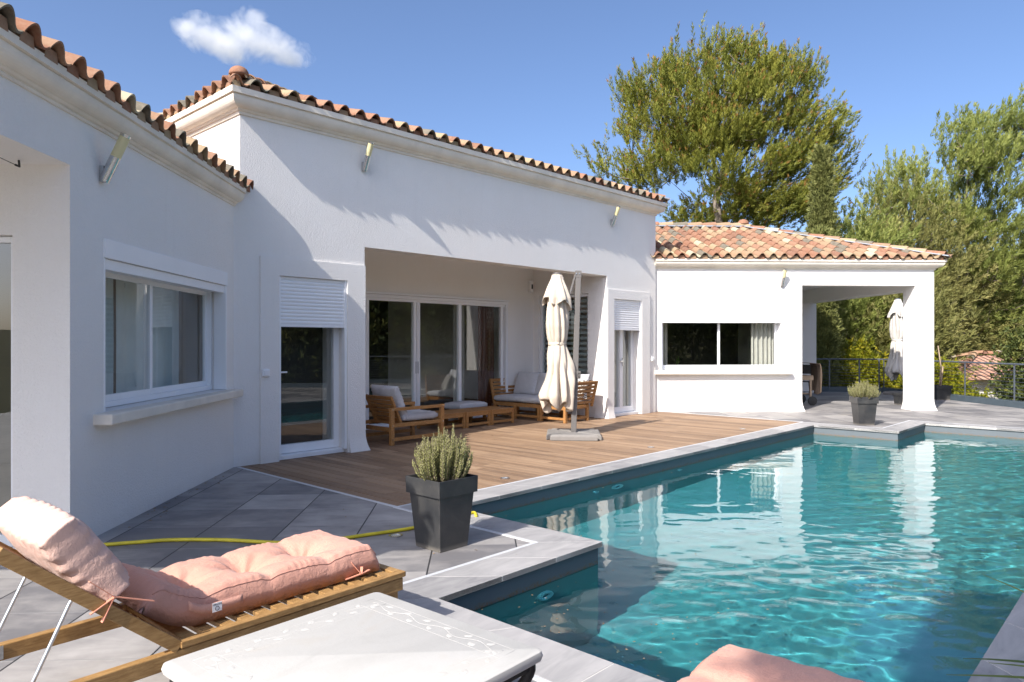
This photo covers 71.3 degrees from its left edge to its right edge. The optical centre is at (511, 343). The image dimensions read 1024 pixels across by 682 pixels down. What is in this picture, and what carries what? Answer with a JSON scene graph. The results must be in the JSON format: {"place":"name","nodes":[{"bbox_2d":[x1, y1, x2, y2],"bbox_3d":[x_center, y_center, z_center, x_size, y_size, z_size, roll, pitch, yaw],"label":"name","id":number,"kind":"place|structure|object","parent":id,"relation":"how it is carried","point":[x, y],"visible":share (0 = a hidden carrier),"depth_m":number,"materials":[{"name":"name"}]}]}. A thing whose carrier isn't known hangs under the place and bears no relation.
{"place":"outdoors","nodes":[
{"label":"outdoors","id":0,"kind":"place"},
{"bbox_2d":[0,392,1023,681],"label":"terrace","id":1,"kind":"structure","parent":0,"point":[240,504],"depth_m":5.13,"materials":[{"name":"stone"}]},
{"bbox_2d":[0,542,405,681],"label":"sun lounger","id":2,"kind":"object","parent":1,"relation":"on","point":[177,641],"visible":0.63,"depth_m":2.61,"materials":[{"name":"brown wood"}]},
{"bbox_2d":[0,496,154,622],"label":"head pillow","id":3,"kind":"object","parent":2,"relation":"on","point":[62,544],"visible":0.84,"depth_m":2.33,"materials":[{"name":"pink fabric"}]},
{"bbox_2d":[116,530,380,626],"bbox_3d":[-1.122,0.959,3.039,0.494,0.179,1.068,0,0,41],"label":"lounger cushion","id":4,"kind":"object","parent":2,"relation":"on","point":[198,591],"visible":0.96,"depth_m":2.92,"materials":[{"name":"pink fabric"}]},
{"bbox_2d":[104,511,477,545],"bbox_3d":[-1.730,1.338,4.898,3.232,0.029,0.446,0,0,-20],"label":"garden hose","id":5,"kind":"object","parent":1,"relation":"on","point":[245,540],"visible":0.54,"depth_m":4.85,"materials":[{"name":"yellow plastic"}]},
{"bbox_2d":[161,592,542,681],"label":"side table","id":6,"kind":"object","parent":1,"relation":"on","point":[376,637],"visible":1,"depth_m":2.14,"materials":[{"name":"white stone"}]},
{"bbox_2d":[389,533,402,537],"bbox_3d":[-0.817,1.358,5.020,0.100,0.024,0.100,0,0,0],"label":"floor light","id":7,"kind":"object","parent":1,"relation":"on","point":[394,535],"visible":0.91,"depth_m":5.02,"materials":[{"name":"metal"}]},
{"bbox_2d":[405,473,477,552],"bbox_3d":[-0.469,1.115,4.768,0.344,0.470,0.344,0,0,43],"label":"planter","id":8,"kind":"object","parent":1,"relation":"on","point":[441,512],"visible":0.87,"depth_m":4.66,"materials":[{"name":"plastic"}]},
{"bbox_2d":[412,424,472,481],"bbox_3d":[-0.463,0.742,4.766,0.410,0.403,0.414,0,0,0],"label":"sage bush","id":9,"kind":"object","parent":8,"relation":"on","point":[441,460],"visible":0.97,"depth_m":4.68,"materials":[{"name":"green plant"}]},
{"bbox_2d":[0,1,952,548],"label":"house","id":10,"kind":"structure","parent":1,"relation":"on","point":[186,273],"depth_m":8.55,"materials":[{"name":"white paint"}]},
{"bbox_2d":[0,237,11,546],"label":"sliding door","id":11,"kind":"structure","parent":10,"relation":"in","point":[3,240],"depth_m":4.70,"materials":[{"name":"white metal"}]},
{"bbox_2d":[0,157,20,166],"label":"wire hook","id":12,"kind":"object","parent":10,"relation":"attached to","point":[18,165],"visible":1,"depth_m":4.50,"materials":[{"name":"black metal"}]},
{"bbox_2d":[99,132,131,182],"bbox_3d":[-2.814,-1.316,5.062,0.220,0.362,0.074,0,0,-3],"label":"wall lamp","id":13,"kind":"object","parent":10,"relation":"attached to","point":[107,171],"visible":1,"depth_m":5.03,"materials":[{"name":"metal"}]},
{"bbox_2d":[93,238,242,425],"bbox_3d":[-3.017,-0.091,6.342,0.350,1.322,2.785,0,0,-3],"label":"window","id":14,"kind":"structure","parent":10,"relation":"in","point":[124,262],"depth_m":6.19,"materials":[{"name":"white plastic"}]},
{"bbox_2d":[262,369,269,376],"bbox_3d":[-2.765,0.330,8.027,0.043,0.085,0.085,0,0,43],"label":"light switch","id":15,"kind":"object","parent":10,"relation":"attached to","point":[265,372],"visible":1,"depth_m":8.01,"materials":[{"name":"white plastic"}]},
{"bbox_2d":[279,276,346,459],"bbox_3d":[-2.451,0.286,8.602,0.262,2.128,0.915,0,0,43],"label":"door","id":16,"kind":"structure","parent":10,"relation":"in","point":[303,302],"depth_m":8.64,"materials":[{"name":"white plastic"}]},
{"bbox_2d":[362,141,373,170],"bbox_3d":[-1.810,-2.356,8.971,0.220,0.361,0.073,0,0,43],"label":"wall lamp","id":17,"kind":"object","parent":10,"relation":"attached to","point":[365,164],"visible":1,"depth_m":8.95,"materials":[{"name":"metal"}]},
{"bbox_2d":[366,291,509,429],"bbox_3d":[-1.569,0.263,12.046,0.175,2.175,4.280,0,0,43],"label":"sliding door","id":18,"kind":"structure","parent":10,"relation":"in","point":[378,296],"depth_m":12.28,"materials":[{"name":"white plastic"}]},
{"bbox_2d":[528,281,532,291],"bbox_3d":[0.372,-1.120,14.010,0.074,0.230,0.100,0,0,43],"label":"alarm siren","id":19,"kind":"object","parent":10,"relation":"attached to","point":[530,286],"visible":1,"depth_m":13.97,"materials":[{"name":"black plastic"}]},
{"bbox_2d":[541,294,587,372],"bbox_3d":[1.028,0.070,13.661,1.200,1.990,0.085,0,0,43],"label":"window","id":20,"kind":"structure","parent":10,"relation":"in","point":[543,338],"depth_m":13.60,"materials":[{"name":"grey glass"}]},
{"bbox_2d":[610,205,620,225],"bbox_3d":[1.875,-2.316,12.923,0.220,0.361,0.073,0,0,43],"label":"wall lamp","id":21,"kind":"object","parent":10,"relation":"attached to","point":[613,219],"visible":1,"depth_m":12.90,"materials":[{"name":"metal"}]},
{"bbox_2d":[614,299,640,416],"bbox_3d":[2.076,0.266,13.460,0.256,2.168,0.914,0,0,43],"label":"door","id":22,"kind":"structure","parent":10,"relation":"in","point":[627,313],"depth_m":13.52,"materials":[{"name":"white plastic"}]},
{"bbox_2d":[655,306,792,374],"bbox_3d":[4.193,-0.071,14.276,2.755,1.362,0.350,0,0,-3],"label":"window","id":23,"kind":"structure","parent":10,"relation":"in","point":[669,314],"depth_m":14.24,"materials":[{"name":"white plastic"}]},
{"bbox_2d":[780,268,786,286],"bbox_3d":[5.401,-1.316,14.186,0.080,0.362,0.220,0,0,0],"label":"wall lamp","id":24,"kind":"object","parent":10,"relation":"attached to","point":[783,277],"visible":1,"depth_m":14.16,"materials":[{"name":"metal"}]},
{"bbox_2d":[393,420,1019,681],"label":"edge strip","id":25,"kind":"object","parent":1,"relation":"on","point":[537,678],"visible":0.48,"depth_m":5.05,"materials":[{"name":"stone"}]},
{"bbox_2d":[447,425,1023,610],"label":"pool basin","id":26,"kind":"object","parent":1,"relation":"in","point":[488,595],"visible":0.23,"depth_m":7.14,"materials":[{"name":"grey tile"}]},
{"bbox_2d":[398,421,1023,681],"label":"pool coping","id":27,"kind":"object","parent":26,"relation":"on","point":[559,662],"visible":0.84,"depth_m":4.10,"materials":[{"name":"stone"}]},
{"bbox_2d":[439,423,1023,681],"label":"coping grout","id":28,"kind":"object","parent":27,"relation":"on","point":[530,570],"visible":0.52,"depth_m":6.97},
{"bbox_2d":[802,364,816,405],"bbox_3d":[6.193,0.865,15.867,0.920,0.970,0.630,0,0,0],"label":"barbecue cart","id":29,"kind":"object","parent":1,"relation":"on","point":[812,400],"visible":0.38,"depth_m":15.60,"materials":[{"name":"black metal"}]},
{"bbox_2d":[802,362,821,394],"bbox_3d":[6.495,0.765,15.830,0.565,0.715,0.575,0,0,0],"label":"draped cloth","id":30,"kind":"object","parent":29,"relation":"on","point":[816,371],"visible":0.77,"depth_m":15.71,"materials":[{"name":"brown fabric"}]},
{"bbox_2d":[816,358,827,383],"bbox_3d":[3.454,0.873,20.105,10.907,0.914,0.038,0,0,0],"label":"railing","id":31,"kind":"object","parent":1,"relation":"on","point":[823,369],"visible":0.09,"depth_m":20.10,"materials":[{"name":"grey metal"}]},
{"bbox_2d":[828,358,882,387],"bbox_3d":[9.578,0.873,19.924,1.389,0.914,0.038,0,0,15],"label":"railing","id":32,"kind":"object","parent":1,"relation":"on","point":[859,375],"visible":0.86,"depth_m":19.90,"materials":[{"name":"grey metal"}]},
{"bbox_2d":[849,396,878,424],"bbox_3d":[5.867,1.115,11.907,0.344,0.470,0.344,0,0,4],"label":"planter","id":33,"kind":"object","parent":1,"relation":"on","point":[864,410],"visible":0.94,"depth_m":11.77,"materials":[{"name":"plastic"}]},
{"bbox_2d":[847,379,880,397],"bbox_3d":[5.853,0.763,11.913,0.526,0.361,0.555,0,0,0],"label":"sage bush","id":34,"kind":"object","parent":33,"relation":"on","point":[860,389],"visible":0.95,"depth_m":11.83,"materials":[{"name":"green plant"}]},
{"bbox_2d":[882,359,901,388],"bbox_3d":[10.377,0.873,18.975,0.038,0.914,1.560,0,0,-9],"label":"railing","id":35,"kind":"object","parent":1,"relation":"on","point":[883,377],"visible":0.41,"depth_m":19.66,"materials":[{"name":"grey metal"}]},
{"bbox_2d":[883,298,902,394],"bbox_3d":[10.280,0.066,18.713,0.983,2.569,0.824,0,0,-28],"label":"parasol","id":36,"kind":"object","parent":1,"relation":"on","point":[894,367],"visible":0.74,"depth_m":18.60,"materials":[{"name":"white fabric"}]},
{"bbox_2d":[892,392,902,404],"bbox_3d":[8.621,1.220,15.814,0.260,0.260,0.260,0,0,0],"label":"planter","id":37,"kind":"object","parent":1,"relation":"on","point":[898,398],"visible":0.49,"depth_m":15.74,"materials":[{"name":"plastic"}]},
{"bbox_2d":[821,387,1023,408],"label":"kerb","id":38,"kind":"structure","parent":1,"relation":"on","point":[996,402],"depth_m":16.35,"materials":[{"name":"concrete"}]},
{"bbox_2d":[934,385,952,399],"bbox_3d":[10.360,1.177,17.263,0.380,0.345,0.380,0,0,3],"label":"planter","id":39,"kind":"object","parent":1,"relation":"on","point":[942,392],"visible":0.76,"depth_m":17.10,"materials":[{"name":"plastic"}]},
{"bbox_2d":[938,346,941,385],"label":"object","id":40,"kind":"object","parent":39,"relation":"on","point":[940,367],"visible":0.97,"depth_m":17.25,"materials":[{"name":"beige wood"}]},
{"bbox_2d":[940,366,943,385],"bbox_3d":[10.398,0.825,17.263,0.105,0.554,0.036,0,0,0],"label":"garden stake","id":41,"kind":"object","parent":39,"relation":"in","point":[942,375],"visible":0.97,"depth_m":17.25,"materials":[{"name":"beige wood"}]},
{"bbox_2d":[934,360,1023,401],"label":"railing","id":42,"kind":"object","parent":1,"relation":"on","point":[1013,374],"visible":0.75,"depth_m":16.00,"materials":[{"name":"grey metal"}]},
{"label":"deck subframe","id":43,"kind":"structure","parent":1,"relation":"on","visible":0},
{"bbox_2d":[239,412,798,505],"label":"deck","id":44,"kind":"structure","parent":43,"relation":"on","point":[519,448],"depth_m":9.10,"materials":[{"name":"brown wood"}]},
{"bbox_2d":[366,394,444,445],"bbox_3d":[-1.531,1.026,9.994,0.712,0.648,0.940,0,0,43],"label":"garden armchair","id":45,"kind":"object","parent":44,"relation":"on","point":[392,419],"visible":0.76,"depth_m":9.79,"materials":[{"name":"brown wood"}]},
{"bbox_2d":[380,409,437,420],"bbox_3d":[-1.466,1.005,10.063,0.570,0.126,0.620,0,0,43],"label":"seat cushion","id":46,"kind":"object","parent":45,"relation":"on","point":[416,414],"visible":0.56,"depth_m":9.91,"materials":[{"name":"grey fabric"}]},
{"bbox_2d":[371,384,408,419],"bbox_3d":[-1.688,0.805,9.825,0.580,0.473,0.262,0,0,43],"label":"back cushion","id":47,"kind":"object","parent":46,"relation":"on","point":[394,392],"visible":0.56,"depth_m":9.66,"materials":[{"name":"grey fabric"}]},
{"bbox_2d":[417,410,465,428],"bbox_3d":[-1.131,1.222,11.383,0.560,0.255,0.548,0,0,43],"label":"coffee table","id":48,"kind":"object","parent":44,"relation":"on","point":[451,414],"visible":0.44,"depth_m":11.33,"materials":[{"name":"brown wood"}]},
{"bbox_2d":[444,400,486,422],"bbox_3d":[-0.811,1.177,12.474,0.420,0.346,0.660,0,0,43],"label":"ottoman","id":49,"kind":"object","parent":44,"relation":"on","point":[461,404],"visible":0.59,"depth_m":12.30,"materials":[{"name":"white fabric"}]},
{"bbox_2d":[444,408,490,427],"bbox_3d":[-0.740,1.222,11.780,0.560,0.255,0.548,0,0,43],"label":"coffee table","id":50,"kind":"object","parent":44,"relation":"on","point":[472,412],"visible":0.8,"depth_m":11.69,"materials":[{"name":"brown wood"}]},
{"bbox_2d":[469,406,513,424],"bbox_3d":[-0.352,1.222,12.181,0.560,0.255,0.548,0,0,43],"label":"coffee table","id":51,"kind":"object","parent":44,"relation":"on","point":[496,409],"visible":0.81,"depth_m":12.07,"materials":[{"name":"brown wood"}]},
{"bbox_2d":[237,411,800,506],"bbox_3d":[1.011,1.358,10.047,2.775,0.024,8.785,0,0,43],"label":"edge strip","id":52,"kind":"object","parent":44,"relation":"on","point":[382,502],"visible":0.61,"depth_m":6.87,"materials":[{"name":"stone"}]},
{"bbox_2d":[489,378,597,423],"bbox_3d":[0.558,1.002,12.937,1.948,0.696,0.823,0,0,43],"label":"garden sofa","id":53,"kind":"object","parent":44,"relation":"on","point":[562,414],"visible":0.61,"depth_m":12.57,"materials":[{"name":"brown wood"}]},
{"bbox_2d":[494,394,530,401],"bbox_3d":[0.096,1.003,13.256,0.570,0.128,0.660,0,0,43],"label":"seat cushion","id":54,"kind":"object","parent":53,"relation":"on","point":[508,397],"visible":0.68,"depth_m":13.05,"materials":[{"name":"grey fabric"}]},
{"bbox_2d":[513,372,539,394],"bbox_3d":[0.287,0.750,13.446,0.570,0.421,0.245,0,0,43],"label":"back cushion","id":55,"kind":"object","parent":54,"relation":"on","point":[526,383],"visible":0.94,"depth_m":13.37,"materials":[{"name":"grey fabric"}]},
{"bbox_2d":[516,395,540,403],"bbox_3d":[0.506,1.003,12.874,0.570,0.128,0.660,0,0,43],"label":"seat cushion","id":56,"kind":"object","parent":53,"relation":"on","point":[534,399],"visible":0.43,"depth_m":12.66,"materials":[{"name":"grey fabric"}]},
{"bbox_2d":[535,373,545,394],"bbox_3d":[0.683,0.750,13.078,0.570,0.421,0.243,0,0,43],"label":"back cushion","id":57,"kind":"object","parent":56,"relation":"on","point":[541,379],"visible":0.23,"depth_m":13.14,"materials":[{"name":"grey fabric"}]},
{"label":"seat cushion","id":58,"kind":"object","parent":53,"relation":"on","visible":0},
{"bbox_2d":[577,380,587,398],"bbox_3d":[1.136,0.800,12.450,0.356,0.324,0.196,0,0,13],"label":"throw pillow","id":59,"kind":"object","parent":58,"relation":"on","point":[585,396],"visible":0.31,"depth_m":12.37,"materials":[{"name":"fabric"}]},
{"bbox_2d":[578,374,589,385],"bbox_3d":[1.106,0.750,12.682,0.570,0.421,0.245,0,0,43],"label":"back cushion","id":60,"kind":"object","parent":58,"relation":"on","point":[585,376],"visible":0.14,"depth_m":12.53,"materials":[{"name":"grey fabric"}]},
{"bbox_2d":[539,270,601,440],"bbox_3d":[0.827,0.150,10.284,0.886,2.401,0.770,0,0,4],"label":"parasol","id":61,"kind":"object","parent":44,"relation":"on","point":[559,390],"visible":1,"depth_m":10.14,"materials":[{"name":"beige fabric"}]},
{"bbox_2d":[0,0,1023,249],"label":"sky","id":62,"kind":"structure","parent":0,"point":[526,78],"materials":[{"name":"blue"}]},
{"bbox_2d":[474,432,1023,681],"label":"water","id":63,"kind":"structure","parent":0,"point":[911,588],"depth_m":4.92,"materials":[{"name":"teal liquid"}]},
{"bbox_2d":[677,644,864,681],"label":"lounger cushion","id":64,"kind":"object","parent":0,"point":[729,663],"visible":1,"depth_m":1.98,"materials":[{"name":"pink fabric"}]},
{"bbox_2d":[802,365,810,394],"bbox_3d":[6.963,0.922,17.171,0.422,0.869,0.457,0,0,29],"label":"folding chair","id":65,"kind":"object","parent":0,"point":[807,369],"visible":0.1,"depth_m":17.26,"materials":[{"name":"metal"}]},
{"bbox_2d":[958,575,1023,678],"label":"spiky plant","id":66,"kind":"object","parent":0,"point":[1009,676],"visible":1,"depth_m":2.68,"materials":[{"name":"green plant"}]},
{"bbox_3d":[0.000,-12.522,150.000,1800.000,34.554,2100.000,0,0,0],"label":"ground","id":67,"kind":"structure","parent":0,"visible":0},
{"bbox_2d":[570,11,871,235],"bbox_3d":[8.850,-4.805,29.934,12.801,17.650,7.547,0,0,0],"label":"pine tree","id":68,"kind":"object","parent":67,"relation":"on","point":[731,125],"visible":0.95,"depth_m":28.54,"materials":[{"name":"green plant"}]},
{"bbox_2d":[804,143,847,385],"bbox_3d":[10.005,-1.133,23.057,1.883,10.770,1.852,0,0,0],"label":"cypress tree","id":69,"kind":"object","parent":67,"relation":"on","point":[821,208],"visible":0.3,"depth_m":22.77,"materials":[{"name":"green plant"}]},
{"bbox_2d":[809,222,847,386],"bbox_3d":[9.213,0.326,21.200,1.553,7.856,1.563,0,0,-37],"label":"cypress tree","id":70,"kind":"object","parent":67,"relation":"on","point":[828,322],"visible":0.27,"depth_m":20.86,"materials":[{"name":"green plant"}]},
{"bbox_2d":[837,356,858,385],"bbox_3d":[9.059,1.474,22.567,3.646,3.857,2.696,0,0,0],"label":"hedge bush","id":71,"kind":"object","parent":67,"relation":"on","point":[843,376],"visible":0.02,"depth_m":21.97,"materials":[{"name":"green plant"}]},
{"bbox_2d":[839,334,900,387],"bbox_3d":[11.113,1.672,22.817,3.280,4.072,2.675,0,0,-12],"label":"hedge bush","id":72,"kind":"object","parent":67,"relation":"on","point":[864,367],"visible":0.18,"depth_m":22.36,"materials":[{"name":"green plant"}]},
{"bbox_2d":[839,294,902,381],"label":"scrub tree","id":73,"kind":"object","parent":67,"relation":"on","point":[855,327],"visible":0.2,"depth_m":23.43,"materials":[{"name":"green plant"}]},
{"bbox_2d":[797,177,961,330],"bbox_3d":[16.010,-2.832,30.881,7.072,8.798,6.188,0,0,0],"label":"scrub tree","id":74,"kind":"object","parent":67,"relation":"on","point":[851,213],"visible":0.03,"depth_m":30.25,"materials":[{"name":"green plant"}]},
{"bbox_2d":[836,201,946,351],"bbox_3d":[11.804,-1.360,25.002,5.524,7.279,4.753,0,0,0],"label":"scrub tree","id":75,"kind":"object","parent":67,"relation":"on","point":[862,233],"visible":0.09,"depth_m":24.08,"materials":[{"name":"green plant"}]},
{"bbox_2d":[838,285,983,386],"bbox_3d":[13.122,0.287,23.371,4.104,5.122,3.879,0,0,-28],"label":"scrub tree","id":76,"kind":"object","parent":67,"relation":"on","point":[943,339],"visible":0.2,"depth_m":22.83,"materials":[{"name":"green plant"}]},
{"bbox_2d":[853,214,970,344],"bbox_3d":[13.796,-1.345,26.402,5.366,7.055,5.335,0,0,-32],"label":"scrub tree","id":77,"kind":"object","parent":67,"relation":"on","point":[938,280],"visible":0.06,"depth_m":25.73,"materials":[{"name":"green plant"}]},
{"bbox_2d":[843,170,1001,349],"bbox_3d":[15.702,-2.507,27.882,5.672,8.300,5.357,0,0,-33],"label":"scrub tree","id":78,"kind":"object","parent":67,"relation":"on","point":[941,232],"visible":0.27,"depth_m":27.02,"materials":[{"name":"green plant"}]},
{"bbox_2d":[891,351,985,394],"bbox_3d":[12.341,1.919,20.878,2.670,3.568,2.640,0,0,31],"label":"hedge bush","id":79,"kind":"object","parent":67,"relation":"on","point":[947,375],"visible":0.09,"depth_m":20.43,"materials":[{"name":"green plant"}]},
{"bbox_2d":[854,81,1023,350],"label":"pine tree","id":80,"kind":"object","parent":67,"relation":"on","point":[984,154],"visible":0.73,"depth_m":28.48,"materials":[{"name":"green plant"}]},
{"bbox_2d":[952,385,993,397],"bbox_3d":[12.136,2.134,18.996,2.126,2.118,2.174,0,0,21],"label":"hedge bush","id":81,"kind":"object","parent":67,"relation":"on","point":[985,395],"visible":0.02,"depth_m":18.93,"materials":[{"name":"green plant"}]},
{"bbox_2d":[941,250,1023,358],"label":"scrub tree","id":82,"kind":"object","parent":67,"relation":"on","point":[987,334],"visible":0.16,"depth_m":28.90,"materials":[{"name":"green plant"}]},
{"bbox_2d":[951,350,1017,398],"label":"neighbour house","id":83,"kind":"structure","parent":67,"relation":"on","point":[976,357],"depth_m":23.65,"materials":[{"name":"orange tile"}]},
{"bbox_2d":[951,269,1023,326],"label":"scrub tree","id":84,"kind":"object","parent":67,"relation":"on","point":[1007,299],"visible":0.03,"depth_m":34.31,"materials":[{"name":"green plant"}]},
{"bbox_2d":[952,249,1023,354],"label":"scrub tree","id":85,"kind":"object","parent":67,"relation":"on","point":[1011,329],"depth_m":33.08,"materials":[{"name":"green plant"}]},
{"bbox_2d":[984,314,1023,401],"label":"evergreen bush","id":86,"kind":"object","parent":67,"relation":"on","point":[1013,347],"visible":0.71,"depth_m":21.49,"materials":[{"name":"green plant"}]},
{"bbox_2d":[998,230,1022,337],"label":"scrub tree","id":87,"kind":"object","parent":67,"relation":"on","point":[1019,239],"visible":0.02,"depth_m":40.25,"materials":[{"name":"green plant"}]}
]}

